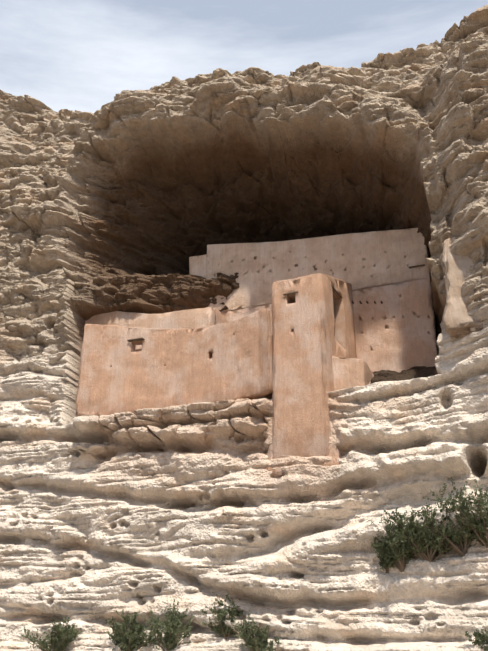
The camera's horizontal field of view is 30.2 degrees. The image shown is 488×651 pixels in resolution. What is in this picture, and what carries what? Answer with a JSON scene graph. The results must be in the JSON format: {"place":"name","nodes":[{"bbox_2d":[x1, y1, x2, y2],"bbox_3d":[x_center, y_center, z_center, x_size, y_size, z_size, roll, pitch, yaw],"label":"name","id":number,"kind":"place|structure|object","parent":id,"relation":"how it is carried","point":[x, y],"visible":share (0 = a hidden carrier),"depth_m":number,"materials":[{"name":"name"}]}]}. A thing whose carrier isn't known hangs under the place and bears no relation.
{"place":"outdoors","nodes":[
{"label":"outdoors","id":0,"kind":"place"},
{"bbox_2d":[0,5,487,650],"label":"cliff rock","id":1,"kind":"object","parent":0,"point":[128,201],"visible":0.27,"depth_m":49.49,"materials":[{"name":"beige stone"}]},
{"bbox_2d":[21,617,81,650],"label":"shrub","id":2,"kind":"object","parent":1,"relation":"on","point":[62,640],"visible":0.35,"depth_m":45.12,"materials":[{"name":"green plant"}]},
{"bbox_2d":[103,609,163,650],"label":"shrub","id":3,"kind":"object","parent":1,"relation":"on","point":[124,638],"visible":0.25,"depth_m":43.59,"materials":[{"name":"green plant"}]},
{"bbox_2d":[85,307,214,349],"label":"castle wall","id":4,"kind":"structure","parent":1,"relation":"on","point":[194,318],"depth_m":55.74,"materials":[{"name":"beige paint"}]},
{"bbox_2d":[149,599,194,650],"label":"shrub","id":5,"kind":"object","parent":1,"relation":"on","point":[173,634],"visible":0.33,"depth_m":43.28,"materials":[{"name":"green plant"}]},
{"bbox_2d":[75,308,272,416],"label":"wall","id":6,"kind":"structure","parent":1,"relation":"on","point":[163,368],"depth_m":51.60,"materials":[{"name":"beige paint"}]},
{"bbox_2d":[127,337,144,341],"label":"castle wall lintels","id":7,"kind":"object","parent":6,"relation":"in","point":[136,339],"visible":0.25,"depth_m":53.01,"materials":[{"name":"brown wood"}]},
{"bbox_2d":[135,335,271,398],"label":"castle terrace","id":8,"kind":"structure","parent":1,"relation":"on","point":[268,396],"depth_m":49.90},
{"bbox_2d":[200,594,242,639],"bbox_3d":[-1.038,14.006,43.283,2.242,2.254,1.986,4,-25,-8],"label":"shrub","id":9,"kind":"object","parent":1,"relation":"on","point":[224,629],"visible":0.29,"depth_m":43.21,"materials":[{"name":"green plant"}]},
{"bbox_2d":[214,308,228,324],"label":"wall","id":10,"kind":"structure","parent":1,"relation":"on","point":[220,318],"depth_m":55.00,"materials":[{"name":"beige paint"}]},
{"bbox_2d":[231,614,280,650],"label":"shrub","id":11,"kind":"object","parent":1,"relation":"on","point":[258,641],"visible":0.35,"depth_m":41.38,"materials":[{"name":"green plant"}]},
{"bbox_2d":[265,428,343,477],"bbox_3d":[3.221,5.910,47.041,4.483,4.555,1.994,-9,-26,19],"label":"castle tower foot","id":12,"kind":"object","parent":1,"relation":"on","point":[335,453],"depth_m":45.73},
{"bbox_2d":[271,273,356,458],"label":"castle tower","id":13,"kind":"structure","parent":1,"relation":"on","point":[313,330],"depth_m":48.44,"materials":[{"name":"beige paint"}]},
{"bbox_2d":[283,285,341,297],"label":"castle tower lintels","id":14,"kind":"object","parent":13,"relation":"in","point":[293,293],"visible":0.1,"depth_m":50.12,"materials":[{"name":"brown wood"}]},
{"bbox_2d":[221,278,437,371],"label":"castle wall","id":15,"kind":"structure","parent":1,"relation":"on","point":[395,331],"depth_m":52.74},
{"bbox_2d":[375,548,391,572],"bbox_3d":[6.493,10.748,41.697,0.832,1.292,1.000,-9,-26,19],"label":"ledge shrub","id":16,"kind":"object","parent":1,"relation":"on","point":[384,564],"visible":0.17,"depth_m":41.52,"materials":[{"name":"green plant"}]},
{"bbox_2d":[366,514,414,571],"bbox_3d":[7.058,9.923,41.494,2.739,2.606,2.741,0,-25,-1],"label":"ledge shrub","id":17,"kind":"object","parent":1,"relation":"on","point":[399,557],"visible":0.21,"depth_m":41.28,"materials":[{"name":"green plant"}]},
{"bbox_2d":[384,504,459,561],"bbox_3d":[8.236,9.480,41.099,3.893,2.504,2.362,5,-25,-10],"label":"ledge shrub","id":18,"kind":"object","parent":1,"relation":"on","point":[423,548],"visible":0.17,"depth_m":40.99,"materials":[{"name":"green plant"}]},
{"bbox_2d":[409,483,487,556],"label":"ledge shrub","id":19,"kind":"object","parent":1,"relation":"on","point":[462,551],"visible":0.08,"depth_m":40.88,"materials":[{"name":"green plant"}]},
{"bbox_2d":[442,237,484,338],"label":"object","id":20,"kind":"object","parent":1,"relation":"on","point":[458,320],"depth_m":45.30,"materials":[{"name":"beige stone"}]},
{"bbox_2d":[443,477,487,547],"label":"ledge shrub","id":21,"kind":"object","parent":1,"relation":"on","point":[468,517],"visible":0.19,"depth_m":40.40,"materials":[{"name":"green plant"}]},
{"bbox_2d":[453,498,487,540],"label":"ledge shrub","id":22,"kind":"object","parent":1,"relation":"on","point":[482,522],"visible":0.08,"depth_m":40.47,"materials":[{"name":"green plant"}]},
{"bbox_2d":[465,627,487,650],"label":"shrub","id":23,"kind":"object","parent":1,"relation":"on","point":[481,639],"visible":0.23,"depth_m":37.95,"materials":[{"name":"green plant"}]},
{"bbox_2d":[0,0,487,112],"label":"sky","id":24,"kind":"structure","parent":0,"point":[73,55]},
{"bbox_2d":[206,228,430,311],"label":"castle wall","id":25,"kind":"structure","parent":0,"point":[361,261],"depth_m":56.40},
{"bbox_2d":[189,254,206,277],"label":"wall","id":26,"kind":"structure","parent":25,"relation":"attached to","point":[197,265],"depth_m":59.52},
{"bbox_2d":[332,356,373,390],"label":"low wall","id":27,"kind":"structure","parent":0,"point":[351,372],"depth_m":48.74,"materials":[{"name":"beige paint"}]}
]}

